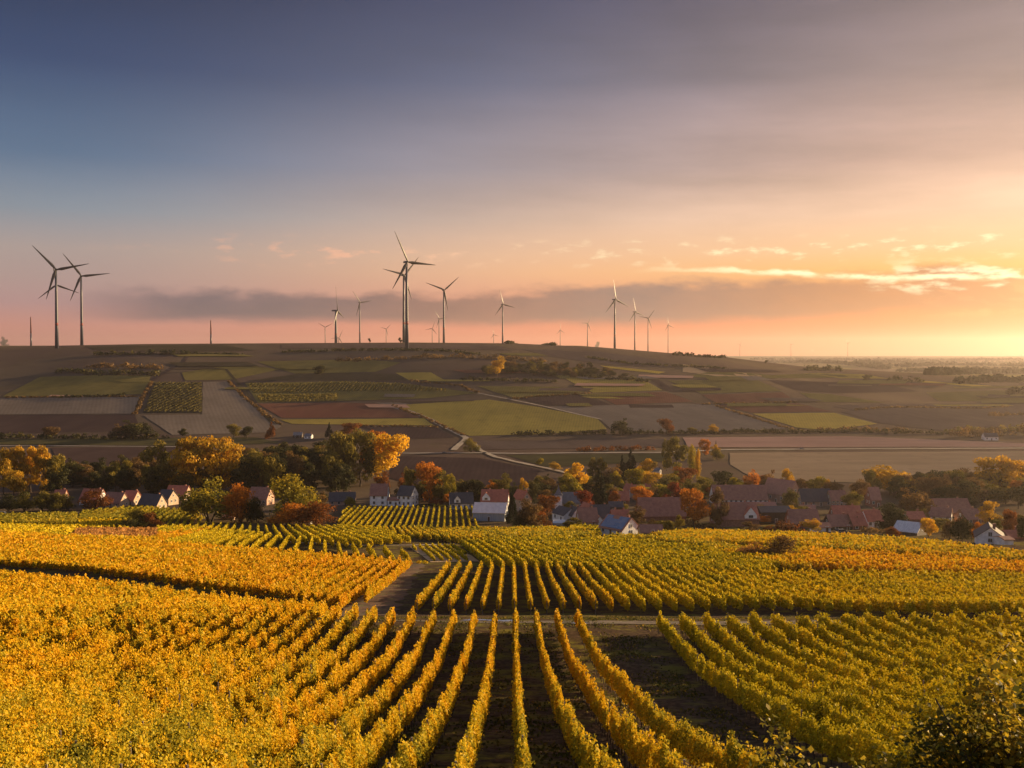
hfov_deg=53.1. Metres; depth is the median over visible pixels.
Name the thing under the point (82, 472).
tree
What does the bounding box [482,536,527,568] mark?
vine row
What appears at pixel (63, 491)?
house
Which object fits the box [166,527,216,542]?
vine row
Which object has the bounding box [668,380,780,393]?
field
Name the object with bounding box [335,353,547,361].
hedge
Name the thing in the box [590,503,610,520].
house
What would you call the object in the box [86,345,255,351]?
field
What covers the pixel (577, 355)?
field
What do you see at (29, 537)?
vine row
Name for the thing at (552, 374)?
bush
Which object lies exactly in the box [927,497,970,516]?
house
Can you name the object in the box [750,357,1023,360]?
woods
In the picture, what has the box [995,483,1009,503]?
tree
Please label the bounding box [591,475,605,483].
tree
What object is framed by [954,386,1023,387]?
field
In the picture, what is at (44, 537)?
vine row
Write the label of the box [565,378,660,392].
field
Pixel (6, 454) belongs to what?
tree
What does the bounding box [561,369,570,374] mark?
bush
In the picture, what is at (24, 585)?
vine row
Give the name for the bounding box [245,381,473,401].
field
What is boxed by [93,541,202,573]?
vine row
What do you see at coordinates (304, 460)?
tree
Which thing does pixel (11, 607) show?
vine row
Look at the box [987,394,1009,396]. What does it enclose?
field
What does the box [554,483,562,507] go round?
church tower
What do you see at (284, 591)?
vine row
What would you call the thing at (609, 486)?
tree
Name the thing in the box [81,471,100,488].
tree
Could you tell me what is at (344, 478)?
tree
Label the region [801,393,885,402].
field
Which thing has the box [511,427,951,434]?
hedge
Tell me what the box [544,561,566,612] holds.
vine row
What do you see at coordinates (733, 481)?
tree
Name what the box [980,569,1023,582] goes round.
vine row
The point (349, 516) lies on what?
vine row
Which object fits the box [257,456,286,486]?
tree
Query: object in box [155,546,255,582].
vine row
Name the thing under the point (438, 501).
bush
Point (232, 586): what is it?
vine row
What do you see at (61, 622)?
vine row
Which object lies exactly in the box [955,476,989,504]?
tree
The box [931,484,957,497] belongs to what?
tree
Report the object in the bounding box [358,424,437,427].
hedge
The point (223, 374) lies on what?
field
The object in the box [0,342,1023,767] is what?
ground
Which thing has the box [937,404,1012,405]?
field
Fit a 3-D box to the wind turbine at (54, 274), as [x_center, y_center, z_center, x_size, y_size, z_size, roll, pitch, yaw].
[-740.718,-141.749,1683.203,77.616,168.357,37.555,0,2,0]
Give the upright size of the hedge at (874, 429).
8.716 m
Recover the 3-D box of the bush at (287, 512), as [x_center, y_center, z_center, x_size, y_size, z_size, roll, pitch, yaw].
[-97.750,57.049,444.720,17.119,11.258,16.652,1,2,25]
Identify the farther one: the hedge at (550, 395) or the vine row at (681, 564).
the hedge at (550, 395)
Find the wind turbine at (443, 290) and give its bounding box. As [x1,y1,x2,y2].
[427,279,455,342]
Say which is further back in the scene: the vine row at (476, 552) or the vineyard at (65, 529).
the vineyard at (65, 529)
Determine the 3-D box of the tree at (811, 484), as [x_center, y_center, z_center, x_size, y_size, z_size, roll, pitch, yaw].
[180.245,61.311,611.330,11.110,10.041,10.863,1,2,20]
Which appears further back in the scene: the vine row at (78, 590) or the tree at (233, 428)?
the tree at (233, 428)
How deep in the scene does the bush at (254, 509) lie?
455.14 m
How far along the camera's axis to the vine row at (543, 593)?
144.20 m
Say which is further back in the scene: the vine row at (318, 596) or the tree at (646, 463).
the tree at (646, 463)
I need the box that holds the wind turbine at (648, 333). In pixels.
[640,311,653,350]
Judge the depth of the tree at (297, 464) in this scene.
621.60 m
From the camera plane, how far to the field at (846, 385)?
1509.89 m
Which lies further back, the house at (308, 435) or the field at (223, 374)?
the field at (223, 374)
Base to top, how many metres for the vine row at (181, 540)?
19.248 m
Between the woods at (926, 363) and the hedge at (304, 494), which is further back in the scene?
the woods at (926, 363)
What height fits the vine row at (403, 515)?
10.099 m
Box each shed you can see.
[553,519,575,525]
[894,520,926,535]
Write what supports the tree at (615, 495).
on the ground
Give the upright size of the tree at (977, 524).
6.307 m
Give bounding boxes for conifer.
[264,422,275,438]
[324,422,332,437]
[505,487,517,523]
[591,468,605,503]
[595,477,607,503]
[618,455,625,477]
[623,449,635,475]
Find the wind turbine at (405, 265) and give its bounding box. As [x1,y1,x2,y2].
[393,233,432,347]
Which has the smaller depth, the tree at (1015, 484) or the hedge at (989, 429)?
the tree at (1015, 484)
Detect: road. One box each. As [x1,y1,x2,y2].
[0,445,175,446]
[450,448,996,453]
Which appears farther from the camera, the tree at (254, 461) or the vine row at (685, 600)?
the tree at (254, 461)
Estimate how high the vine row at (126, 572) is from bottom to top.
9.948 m
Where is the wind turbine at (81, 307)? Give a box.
[63,254,109,344]
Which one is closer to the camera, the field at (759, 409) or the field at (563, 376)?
the field at (759, 409)
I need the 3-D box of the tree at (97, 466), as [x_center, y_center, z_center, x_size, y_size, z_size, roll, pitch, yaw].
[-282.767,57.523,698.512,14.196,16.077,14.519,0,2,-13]
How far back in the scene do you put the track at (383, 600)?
148.36 m
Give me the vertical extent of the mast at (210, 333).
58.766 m
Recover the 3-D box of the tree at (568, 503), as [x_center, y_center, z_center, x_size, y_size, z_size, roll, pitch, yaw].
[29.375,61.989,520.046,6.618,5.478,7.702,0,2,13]
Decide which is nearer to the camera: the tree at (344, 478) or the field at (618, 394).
the tree at (344, 478)
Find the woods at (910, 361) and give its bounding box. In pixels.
[853,359,1023,362]
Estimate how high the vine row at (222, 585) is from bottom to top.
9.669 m
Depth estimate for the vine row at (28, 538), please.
265.38 m
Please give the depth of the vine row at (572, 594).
144.33 m
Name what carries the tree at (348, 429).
on the ground
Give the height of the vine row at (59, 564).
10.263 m
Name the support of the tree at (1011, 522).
on the ground
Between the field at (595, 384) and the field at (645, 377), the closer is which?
the field at (595, 384)
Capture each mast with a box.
[30,317,31,345]
[210,320,211,343]
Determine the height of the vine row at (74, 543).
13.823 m
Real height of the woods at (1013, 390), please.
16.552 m
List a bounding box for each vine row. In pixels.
[0,533,59,538]
[0,533,81,541]
[0,534,95,545]
[0,534,107,546]
[0,534,114,548]
[0,534,140,552]
[0,535,80,542]
[0,535,123,551]
[0,535,124,552]
[0,535,141,561]
[0,535,152,565]
[0,569,15,576]
[0,570,24,577]
[0,571,29,581]
[0,572,40,582]
[0,573,50,585]
[0,573,88,595]
[0,574,60,587]
[0,574,71,592]
[0,577,97,597]
[0,578,120,601]
[0,580,128,602]
[0,580,135,604]
[0,582,146,611]
[0,582,154,616]
[0,583,173,628]
[0,585,163,619]
[0,587,205,650]
[0,588,194,646]
[0,588,215,662]
[0,589,181,636]
[0,590,225,665]
[0,592,237,676]
[0,592,249,687]
[0,595,257,693]
[0,596,314,741]
[0,597,271,699]
[0,598,279,716]
[0,598,289,719]
[0,598,300,731]
[0,598,328,755]
[0,602,341,767]
[0,602,358,767]
[1,532,50,536]
[1,533,72,540]
[1,534,69,539]
[1,534,90,543]
[1,535,146,555]
[1,605,377,767]
[2,534,112,548]
[2,534,121,549]
[2,535,100,545]
[2,573,79,593]
[3,534,155,565]
[4,576,100,597]
[4,577,110,599]
[10,535,153,566]
[17,536,153,566]
[25,537,156,567]
[31,539,159,568]
[39,540,163,569]
[47,539,167,568]
[55,539,174,569]
[63,542,173,569]
[70,541,185,569]
[78,541,192,571]
[86,541,197,572]
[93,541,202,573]
[100,542,209,574]
[103,606,395,767]
[107,543,217,575]
[114,544,222,576]
[122,544,230,577]
[130,545,235,578]
[138,545,242,579]
[146,545,248,580]
[153,526,208,541]
[155,527,201,537]
[155,528,183,535]
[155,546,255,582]
[158,606,416,767]
[163,545,262,583]
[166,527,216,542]
[172,546,270,585]
[175,528,224,542]
[180,546,277,586]
[187,529,229,543]
[188,548,284,587]
[197,547,292,589]
[200,529,238,543]
[207,549,299,590]
[212,529,248,545]
[217,550,307,591]
[218,609,436,767]
[224,531,255,545]
[226,549,314,593]
[236,550,322,593]
[237,532,263,546]
[246,552,331,594]
[251,532,271,547]
[258,551,340,596]
[264,533,279,549]
[268,550,347,597]
[278,533,290,549]
[278,551,356,599]
[289,553,364,601]
[293,536,302,550]
[296,609,457,767]
[301,554,374,600]
[308,536,313,551]
[313,555,383,603]
[323,539,326,552]
[326,555,392,605]
[336,541,342,556]
[337,505,355,522]
[337,555,401,607]
[339,505,361,525]
[341,505,350,514]
[345,505,366,525]
[351,541,359,556]
[352,505,371,525]
[359,505,376,524]
[363,556,411,602]
[364,505,382,526]
[366,543,377,559]
[370,505,387,526]
[376,505,392,526]
[382,545,394,559]
[382,609,478,767]
[383,505,397,528]
[389,505,403,529]
[395,505,408,528]
[400,547,408,560]
[404,504,413,526]
[410,506,419,527]
[414,559,450,612]
[416,505,424,526]
[418,543,435,560]
[423,506,429,527]
[424,543,443,560]
[429,505,435,526]
[431,543,451,560]
[432,560,461,610]
[436,505,440,525]
[437,542,459,559]
[442,505,445,526]
[443,543,467,560]
[447,561,472,613]
[447,613,497,767]
[449,505,451,526]
[449,542,466,553]
[455,506,458,526]
[459,539,491,566]
[460,506,464,526]
[463,560,482,613]
[465,506,470,527]
[467,538,501,567]
[471,505,477,526]
[474,537,514,568]
[480,560,493,613]
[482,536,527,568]
[489,537,540,569]
[496,560,504,613]
[497,537,552,570]
[503,536,565,571]
[510,607,534,767]
[511,536,578,572]
[511,562,517,610]
[518,536,590,572]
[523,561,532,613]
[525,536,603,572]
[532,610,622,767]
[533,535,616,571]
[534,562,549,613]
[540,535,631,570]
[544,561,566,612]
[547,536,644,569]
[553,536,656,568]
[554,608,716,767]
[555,561,581,613]
[563,536,669,570]
[567,561,597,613]
[570,535,681,570]
[573,609,791,767]
[578,562,613,610]
[582,537,695,571]
[588,536,709,571]
[589,562,629,609]
[595,535,720,571]
[600,561,645,610]
[607,536,733,572]
[611,536,745,572]
[611,562,662,611]
[621,536,759,574]
[623,562,677,610]
[629,537,765,570]
[635,564,694,610]
[647,564,710,610]
[649,538,770,570]
[656,610,964,767]
[659,565,727,610]
[671,565,743,610]
[675,541,776,570]
[678,611,1009,761]
[683,565,759,609]
[696,565,775,609]
[701,611,987,741]
[705,545,781,570]
[708,566,793,609]
[720,566,814,610]
[725,613,994,738]
[732,565,833,611]
[745,567,853,611]
[747,609,1021,727]
[758,566,873,611]
[770,612,1023,720]
[771,568,893,613]
[782,568,915,613]
[794,568,935,612]
[795,611,1023,715]
[807,569,957,612]
[814,611,1022,697]
[819,568,979,613]
[831,569,1002,613]
[840,612,1023,689]
[844,567,1023,614]
[855,568,1023,611]
[862,609,1023,681]
[868,566,1023,600]
[882,568,1023,598]
[884,610,1023,674]
[893,569,1021,599]
[906,568,1023,596]
[908,611,1023,664]
[918,568,1023,596]
[931,568,1023,592]
[931,610,1023,656]
[944,569,1023,590]
[952,608,1023,647]
[956,571,1018,587]
[967,571,1023,584]
[973,609,1023,639]
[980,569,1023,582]
[993,569,1023,579]
[1001,608,1023,628]
[1005,568,1023,576]
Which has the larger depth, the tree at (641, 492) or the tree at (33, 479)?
the tree at (33, 479)
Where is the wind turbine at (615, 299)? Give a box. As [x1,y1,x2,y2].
[606,280,628,348]
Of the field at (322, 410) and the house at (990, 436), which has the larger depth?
the field at (322, 410)
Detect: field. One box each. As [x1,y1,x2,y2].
[0,396,138,413]
[0,414,139,432]
[0,437,279,444]
[3,375,150,396]
[52,448,188,473]
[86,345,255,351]
[115,379,153,381]
[144,381,280,434]
[160,384,189,387]
[169,362,257,365]
[170,353,250,355]
[179,368,223,368]
[182,366,278,379]
[225,387,292,388]
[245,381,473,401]
[249,373,405,380]
[259,359,400,373]
[259,402,419,417]
[278,365,340,368]
[282,344,509,349]
[283,418,432,424]
[360,426,452,438]
[365,404,409,407]
[381,402,406,403]
[383,394,414,396]
[389,456,539,487]
[392,399,473,401]
[397,372,441,379]
[403,400,605,435]
[411,546,477,561]
[427,379,491,380]
[456,370,528,372]
[471,439,681,448]
[478,386,580,396]
[497,390,580,391]
[500,353,547,355]
[508,454,672,466]
[519,394,610,404]
[525,349,683,367]
[538,388,592,390]
[546,403,788,431]
[554,374,591,378]
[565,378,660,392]
[566,403,591,405]
[574,383,644,385]
[577,376,660,378]
[577,393,653,395]
[582,396,624,398]
[600,365,662,372]
[601,392,692,404]
[629,404,673,407]
[638,375,693,377]
[651,380,676,391]
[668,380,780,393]
[674,384,714,386]
[681,388,720,390]
[683,364,767,376]
[683,436,1023,446]
[690,372,856,377]
[697,368,780,371]
[703,392,795,403]
[704,376,746,380]
[720,403,827,412]
[727,403,786,405]
[730,451,1023,481]
[741,376,770,379]
[755,413,875,429]
[761,398,821,400]
[770,380,917,392]
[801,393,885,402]
[806,373,887,378]
[828,384,871,385]
[835,404,1023,409]
[836,379,907,383]
[841,407,1023,430]
[879,383,947,385]
[925,381,985,385]
[926,390,1023,400]
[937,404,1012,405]
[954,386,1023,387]
[975,395,1023,397]
[981,399,1023,402]
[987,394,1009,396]
[993,403,1023,403]
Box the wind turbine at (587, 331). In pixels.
[586,317,590,345]
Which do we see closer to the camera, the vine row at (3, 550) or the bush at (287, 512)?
the vine row at (3, 550)
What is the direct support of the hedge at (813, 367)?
on the ground
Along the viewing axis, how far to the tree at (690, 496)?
436.63 m
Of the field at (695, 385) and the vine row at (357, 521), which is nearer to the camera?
the vine row at (357, 521)
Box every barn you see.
[472,502,508,521]
[635,496,686,520]
[757,506,789,522]
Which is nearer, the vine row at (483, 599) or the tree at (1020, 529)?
the vine row at (483, 599)
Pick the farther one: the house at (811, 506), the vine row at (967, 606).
the house at (811, 506)
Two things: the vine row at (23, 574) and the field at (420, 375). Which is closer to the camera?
the vine row at (23, 574)
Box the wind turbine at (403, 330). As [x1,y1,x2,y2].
[384,257,418,342]
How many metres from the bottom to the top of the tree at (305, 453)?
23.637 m
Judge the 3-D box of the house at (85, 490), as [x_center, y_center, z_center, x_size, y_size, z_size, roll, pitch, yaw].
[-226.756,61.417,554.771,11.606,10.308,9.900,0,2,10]
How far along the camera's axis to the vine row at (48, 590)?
140.45 m
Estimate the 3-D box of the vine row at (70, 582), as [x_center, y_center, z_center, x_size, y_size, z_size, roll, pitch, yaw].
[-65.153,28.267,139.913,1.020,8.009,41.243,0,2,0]
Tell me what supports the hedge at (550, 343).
on the ground
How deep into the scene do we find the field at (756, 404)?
1265.78 m
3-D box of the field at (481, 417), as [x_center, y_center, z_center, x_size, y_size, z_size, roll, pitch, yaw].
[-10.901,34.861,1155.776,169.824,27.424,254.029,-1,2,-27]
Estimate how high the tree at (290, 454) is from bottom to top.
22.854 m
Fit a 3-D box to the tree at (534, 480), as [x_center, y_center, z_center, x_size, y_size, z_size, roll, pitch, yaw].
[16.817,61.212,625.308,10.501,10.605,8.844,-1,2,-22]
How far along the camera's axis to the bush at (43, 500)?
515.68 m
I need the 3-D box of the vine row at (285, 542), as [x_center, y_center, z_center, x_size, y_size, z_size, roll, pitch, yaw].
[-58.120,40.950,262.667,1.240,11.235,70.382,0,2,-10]
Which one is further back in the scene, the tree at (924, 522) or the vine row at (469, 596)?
the tree at (924, 522)
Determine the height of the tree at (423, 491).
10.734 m
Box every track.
[341,563,425,615]
[380,619,1010,624]
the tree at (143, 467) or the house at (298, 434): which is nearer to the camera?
the tree at (143, 467)
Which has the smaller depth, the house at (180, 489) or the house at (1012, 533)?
the house at (1012, 533)
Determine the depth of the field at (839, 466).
803.91 m
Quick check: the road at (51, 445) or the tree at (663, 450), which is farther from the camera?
the road at (51, 445)
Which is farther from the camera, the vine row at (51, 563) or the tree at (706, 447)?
the tree at (706, 447)
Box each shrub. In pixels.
[742,703,984,767]
[877,607,1023,767]
[978,623,1023,761]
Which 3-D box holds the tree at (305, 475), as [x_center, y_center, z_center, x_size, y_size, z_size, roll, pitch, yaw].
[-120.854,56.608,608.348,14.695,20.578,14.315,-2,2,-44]
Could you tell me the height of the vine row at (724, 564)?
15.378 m
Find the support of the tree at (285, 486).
on the ground
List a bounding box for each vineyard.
[0,510,78,523]
[0,522,76,534]
[76,517,126,527]
[78,504,202,521]
[144,381,201,411]
[156,519,410,547]
[248,381,445,392]
[257,392,337,401]
[380,524,595,542]
[570,523,601,535]
[602,532,764,555]
[650,527,1023,560]
[723,543,812,571]
[784,546,1023,574]
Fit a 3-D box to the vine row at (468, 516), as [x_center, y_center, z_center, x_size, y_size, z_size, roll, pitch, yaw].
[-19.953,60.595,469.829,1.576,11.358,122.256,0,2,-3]
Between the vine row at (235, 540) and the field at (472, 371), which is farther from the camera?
the field at (472, 371)
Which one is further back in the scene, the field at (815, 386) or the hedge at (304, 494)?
the field at (815, 386)
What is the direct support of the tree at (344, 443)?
on the ground
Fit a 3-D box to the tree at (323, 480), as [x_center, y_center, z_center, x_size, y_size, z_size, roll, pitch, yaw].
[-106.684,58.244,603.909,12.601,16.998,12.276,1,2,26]
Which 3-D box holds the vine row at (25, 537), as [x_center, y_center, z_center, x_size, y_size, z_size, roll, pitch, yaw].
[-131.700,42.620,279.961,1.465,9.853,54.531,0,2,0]
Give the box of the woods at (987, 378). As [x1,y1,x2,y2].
[952,373,1023,383]
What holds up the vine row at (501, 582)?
on the ground
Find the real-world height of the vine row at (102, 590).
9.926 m
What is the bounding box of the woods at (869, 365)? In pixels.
[768,359,890,368]
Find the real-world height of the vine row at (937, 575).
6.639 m
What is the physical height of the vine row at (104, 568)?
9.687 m
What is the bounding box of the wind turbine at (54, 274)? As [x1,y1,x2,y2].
[33,246,85,348]
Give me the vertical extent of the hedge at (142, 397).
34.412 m
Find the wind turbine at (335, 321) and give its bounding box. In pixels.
[332,295,343,342]
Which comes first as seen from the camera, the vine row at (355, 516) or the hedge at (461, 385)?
the vine row at (355, 516)
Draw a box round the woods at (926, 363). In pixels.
[872,361,1023,366]
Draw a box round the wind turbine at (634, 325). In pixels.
[630,298,643,349]
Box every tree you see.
[0,337,9,345]
[0,447,14,493]
[0,464,30,495]
[9,446,29,491]
[19,445,42,491]
[32,445,52,489]
[40,426,60,437]
[42,466,69,492]
[44,454,65,487]
[62,458,74,484]
[64,462,85,486]
[73,467,98,483]
[74,464,93,475]
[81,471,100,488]
[90,457,105,472]
[93,469,113,491]
[100,462,118,475]
[104,468,122,491]
[107,423,131,438]
[108,420,155,438]
[110,454,130,463]
[114,460,135,472]
[114,469,140,489]
[130,456,149,470]
[138,439,175,491]
[138,464,148,472]
[143,469,162,493]
[149,458,159,469]
[158,473,172,490]
[167,435,215,489]
[169,471,196,487]
[177,428,188,437]
[178,476,233,521]
[192,435,244,491]
[192,470,215,488]
[200,460,217,489]
[218,482,255,523]
[226,423,241,437]
[229,462,259,491]
[239,426,253,437]
[240,455,262,481]
[242,448,263,459]
[253,465,266,486]
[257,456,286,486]
[259,451,277,455]
[262,452,286,464]
[266,445,289,458]
[267,474,320,521]
[271,462,300,488]
[279,441,291,455]
[282,450,302,461]
[286,457,305,486]
[291,444,299,453]
[291,447,319,462]
[298,462,321,491]
[299,455,307,463]
[306,454,323,482]
[309,491,329,508]
[312,365,324,374]
[312,440,327,448]
[313,445,322,451]
[318,447,331,454]
[319,469,340,491]
[321,452,343,485]
[325,430,359,468]
[326,463,347,490]
[329,468,350,491]
[338,463,355,491]
[340,422,362,434]
[342,428,376,486]
[359,430,386,474]
[364,433,409,478]
[369,470,390,489]
[397,473,404,487]
[403,466,416,485]
[414,461,442,500]
[415,484,424,500]
[419,483,428,501]
[429,469,453,503]
[443,473,456,502]
[443,493,448,502]
[454,482,466,491]
[459,479,483,496]
[473,488,480,501]
[484,480,499,488]
[486,356,505,375]
[494,472,511,488]
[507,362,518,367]
[510,482,524,494]
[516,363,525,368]
[517,497,548,525]
[519,478,528,490]
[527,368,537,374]
[528,480,541,504]
[533,475,545,484]
[533,478,550,493]
[533,508,551,525]
[536,458,543,464]
[537,489,551,497]
[537,495,559,516]
[538,478,557,494]
[549,461,560,470]
[552,484,567,493]
[557,473,582,491]
[562,517,581,526]
[563,501,575,507]
[564,462,588,485]
[573,490,594,503]
[582,480,594,491]
[586,457,597,476]
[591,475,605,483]
[595,457,607,475]
[603,464,626,487]
[603,475,614,484]
[605,483,622,490]
[605,487,619,499]
[607,491,620,502]
[609,418,633,434]
[609,471,624,486]
[624,468,644,484]
[626,505,646,524]
[630,485,652,499]
[636,458,657,472]
[640,471,661,483]
[646,486,658,496]
[652,484,667,496]
[654,485,672,495]
[654,520,674,528]
[655,481,668,485]
[656,418,673,433]
[658,471,685,492]
[661,439,671,470]
[662,482,686,496]
[663,436,689,468]
[671,466,698,486]
[674,514,684,529]
[679,488,711,526]
[683,478,704,500]
[687,427,697,433]
[687,444,695,477]
[694,447,701,477]
[696,476,714,498]
[698,439,710,454]
[708,424,718,431]
[709,486,729,524]
[710,444,720,454]
[710,471,739,484]
[724,477,743,484]
[738,521,760,530]
[743,469,760,484]
[759,469,774,484]
[759,514,771,523]
[780,468,794,480]
[794,506,808,508]
[796,478,807,487]
[799,518,821,530]
[805,479,814,487]
[813,476,826,487]
[822,481,844,489]
[840,491,863,504]
[849,478,870,501]
[860,464,923,494]
[861,374,871,379]
[862,470,882,488]
[877,502,911,524]
[886,475,914,499]
[886,487,936,511]
[895,474,915,493]
[909,508,927,517]
[911,473,938,491]
[911,481,937,497]
[912,471,925,492]
[919,517,938,537]
[921,477,952,497]
[927,470,948,474]
[928,471,943,497]
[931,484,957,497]
[933,518,948,529]
[934,473,952,481]
[944,469,967,478]
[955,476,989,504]
[955,478,982,504]
[957,468,976,476]
[964,472,992,490]
[969,521,982,537]
[972,455,1019,487]
[975,479,1008,502]
[975,500,1001,523]
[988,474,1007,493]
[989,519,1003,529]
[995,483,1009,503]
[996,459,1023,487]
[1001,509,1019,529]
[1006,486,1023,508]
[1008,480,1023,496]
[1015,477,1023,490]
[1016,514,1023,538]
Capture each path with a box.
[151,356,188,380]
[225,369,274,423]
[395,408,468,449]
[476,445,564,472]
[479,393,598,418]
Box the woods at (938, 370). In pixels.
[923,366,1023,374]
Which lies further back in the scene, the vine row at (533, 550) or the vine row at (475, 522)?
the vine row at (475, 522)
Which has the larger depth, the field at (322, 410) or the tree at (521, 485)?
the field at (322, 410)
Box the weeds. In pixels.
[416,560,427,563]
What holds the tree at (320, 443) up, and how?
on the ground
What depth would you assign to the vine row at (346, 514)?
484.44 m
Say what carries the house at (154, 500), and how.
on the ground
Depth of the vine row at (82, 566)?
201.01 m
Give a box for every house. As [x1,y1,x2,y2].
[53,488,68,497]
[78,488,105,504]
[105,491,129,506]
[125,489,140,504]
[138,493,167,507]
[159,488,178,505]
[167,485,191,501]
[248,486,274,504]
[293,431,302,437]
[304,433,313,438]
[328,490,355,504]
[369,483,389,505]
[387,497,398,505]
[396,485,418,505]
[448,491,473,508]
[480,488,509,503]
[513,489,531,510]
[551,505,571,519]
[568,504,578,517]
[576,506,598,524]
[580,501,591,506]
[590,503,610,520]
[598,514,637,534]
[607,499,623,509]
[609,508,628,516]
[610,490,629,504]
[623,483,631,497]
[630,483,650,498]
[637,524,663,534]
[653,466,661,473]
[708,484,768,502]
[710,501,759,526]
[756,500,776,505]
[765,477,798,503]
[784,508,820,527]
[796,487,829,505]
[798,503,815,508]
[810,522,831,531]
[822,512,852,529]
[827,489,847,506]
[828,504,860,513]
[847,511,867,529]
[861,508,883,527]
[865,486,881,506]
[903,509,925,521]
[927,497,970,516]
[930,506,952,521]
[954,506,983,523]
[973,522,1004,543]
[981,432,998,439]
[992,536,1014,544]
[1001,526,1023,540]
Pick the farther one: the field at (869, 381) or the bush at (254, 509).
the field at (869, 381)
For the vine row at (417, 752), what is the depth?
46.80 m
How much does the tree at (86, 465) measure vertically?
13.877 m
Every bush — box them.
[0,493,18,510]
[11,491,35,510]
[32,490,52,510]
[46,492,65,510]
[60,494,76,510]
[77,488,113,509]
[112,518,137,527]
[123,508,151,527]
[140,511,164,527]
[239,499,253,521]
[246,497,266,522]
[266,502,306,525]
[290,500,338,525]
[343,496,356,504]
[428,497,443,504]
[462,438,480,451]
[483,366,491,373]
[505,365,515,372]
[510,509,527,526]
[546,371,557,376]
[549,365,557,371]
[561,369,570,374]
[569,371,576,376]
[578,369,586,376]
[585,369,594,375]
[663,520,674,530]
[712,449,724,458]
[735,541,774,553]
[763,534,796,555]
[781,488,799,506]
[873,517,893,530]
[886,526,901,535]
[940,520,953,539]
[948,515,974,540]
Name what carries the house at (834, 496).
on the ground
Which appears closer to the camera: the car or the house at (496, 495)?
the car
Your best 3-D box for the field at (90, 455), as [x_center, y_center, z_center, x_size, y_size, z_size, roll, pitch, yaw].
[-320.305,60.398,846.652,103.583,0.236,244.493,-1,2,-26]
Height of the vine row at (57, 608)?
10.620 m
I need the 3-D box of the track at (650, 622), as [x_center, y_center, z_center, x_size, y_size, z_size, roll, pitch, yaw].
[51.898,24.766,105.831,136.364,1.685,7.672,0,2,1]
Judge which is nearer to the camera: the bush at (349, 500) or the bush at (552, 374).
the bush at (349, 500)
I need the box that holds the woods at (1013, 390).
[1005,386,1023,394]
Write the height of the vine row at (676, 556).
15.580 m
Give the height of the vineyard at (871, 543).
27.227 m
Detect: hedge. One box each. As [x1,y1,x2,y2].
[0,431,169,439]
[5,395,137,397]
[54,368,160,375]
[59,392,125,397]
[83,362,163,368]
[92,348,190,354]
[131,381,152,413]
[188,351,243,354]
[227,380,281,424]
[229,490,328,499]
[282,347,481,354]
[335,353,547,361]
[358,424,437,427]
[391,404,466,435]
[410,379,479,392]
[415,503,448,506]
[459,375,556,381]
[504,340,557,345]
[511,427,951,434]
[512,392,590,398]
[576,444,655,451]
[587,356,728,368]
[588,374,648,381]
[672,351,726,357]
[684,519,720,527]
[701,400,796,404]
[715,405,793,429]
[762,520,805,531]
[803,364,842,370]
[816,425,908,432]
[854,405,1008,409]
[859,526,903,535]
[886,374,924,381]
[944,424,1023,431]
[949,423,1023,436]
[988,411,1023,415]
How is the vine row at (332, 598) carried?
on the ground
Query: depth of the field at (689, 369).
1479.54 m
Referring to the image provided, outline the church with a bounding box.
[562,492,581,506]
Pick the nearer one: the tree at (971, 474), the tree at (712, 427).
the tree at (971, 474)
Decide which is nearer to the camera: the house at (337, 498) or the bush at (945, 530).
the bush at (945, 530)
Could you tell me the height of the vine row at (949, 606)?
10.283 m
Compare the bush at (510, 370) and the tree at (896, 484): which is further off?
the bush at (510, 370)
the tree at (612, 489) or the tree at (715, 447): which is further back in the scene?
the tree at (715, 447)
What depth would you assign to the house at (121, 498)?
543.66 m
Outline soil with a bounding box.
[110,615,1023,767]
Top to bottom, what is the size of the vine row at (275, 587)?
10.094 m
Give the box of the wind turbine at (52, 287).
[38,263,77,334]
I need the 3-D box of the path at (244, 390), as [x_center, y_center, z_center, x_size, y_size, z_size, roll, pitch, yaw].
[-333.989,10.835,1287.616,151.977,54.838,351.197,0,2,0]
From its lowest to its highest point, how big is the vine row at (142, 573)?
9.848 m
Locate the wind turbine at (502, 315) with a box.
[496,293,514,342]
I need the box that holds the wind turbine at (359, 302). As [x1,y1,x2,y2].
[353,292,368,342]
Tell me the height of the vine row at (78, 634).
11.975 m
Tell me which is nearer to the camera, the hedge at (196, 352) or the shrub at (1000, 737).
the shrub at (1000, 737)
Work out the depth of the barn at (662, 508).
467.78 m
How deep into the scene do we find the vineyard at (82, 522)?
440.92 m
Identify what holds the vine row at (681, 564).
on the ground
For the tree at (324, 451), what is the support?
on the ground
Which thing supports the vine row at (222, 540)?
on the ground
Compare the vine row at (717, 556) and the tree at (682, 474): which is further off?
the tree at (682, 474)
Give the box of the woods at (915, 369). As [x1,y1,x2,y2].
[895,366,1018,371]
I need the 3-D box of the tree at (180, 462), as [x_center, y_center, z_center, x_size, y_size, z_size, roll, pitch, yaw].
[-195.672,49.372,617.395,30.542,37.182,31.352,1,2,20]
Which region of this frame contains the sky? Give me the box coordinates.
[0,0,1023,355]
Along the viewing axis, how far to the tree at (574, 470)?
615.31 m
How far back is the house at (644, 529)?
356.61 m
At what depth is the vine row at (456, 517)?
472.62 m
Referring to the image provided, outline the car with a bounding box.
[836,529,848,532]
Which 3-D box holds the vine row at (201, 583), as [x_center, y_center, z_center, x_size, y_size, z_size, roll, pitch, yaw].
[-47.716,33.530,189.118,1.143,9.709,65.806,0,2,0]
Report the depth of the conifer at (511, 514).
456.45 m
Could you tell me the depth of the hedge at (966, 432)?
1037.79 m

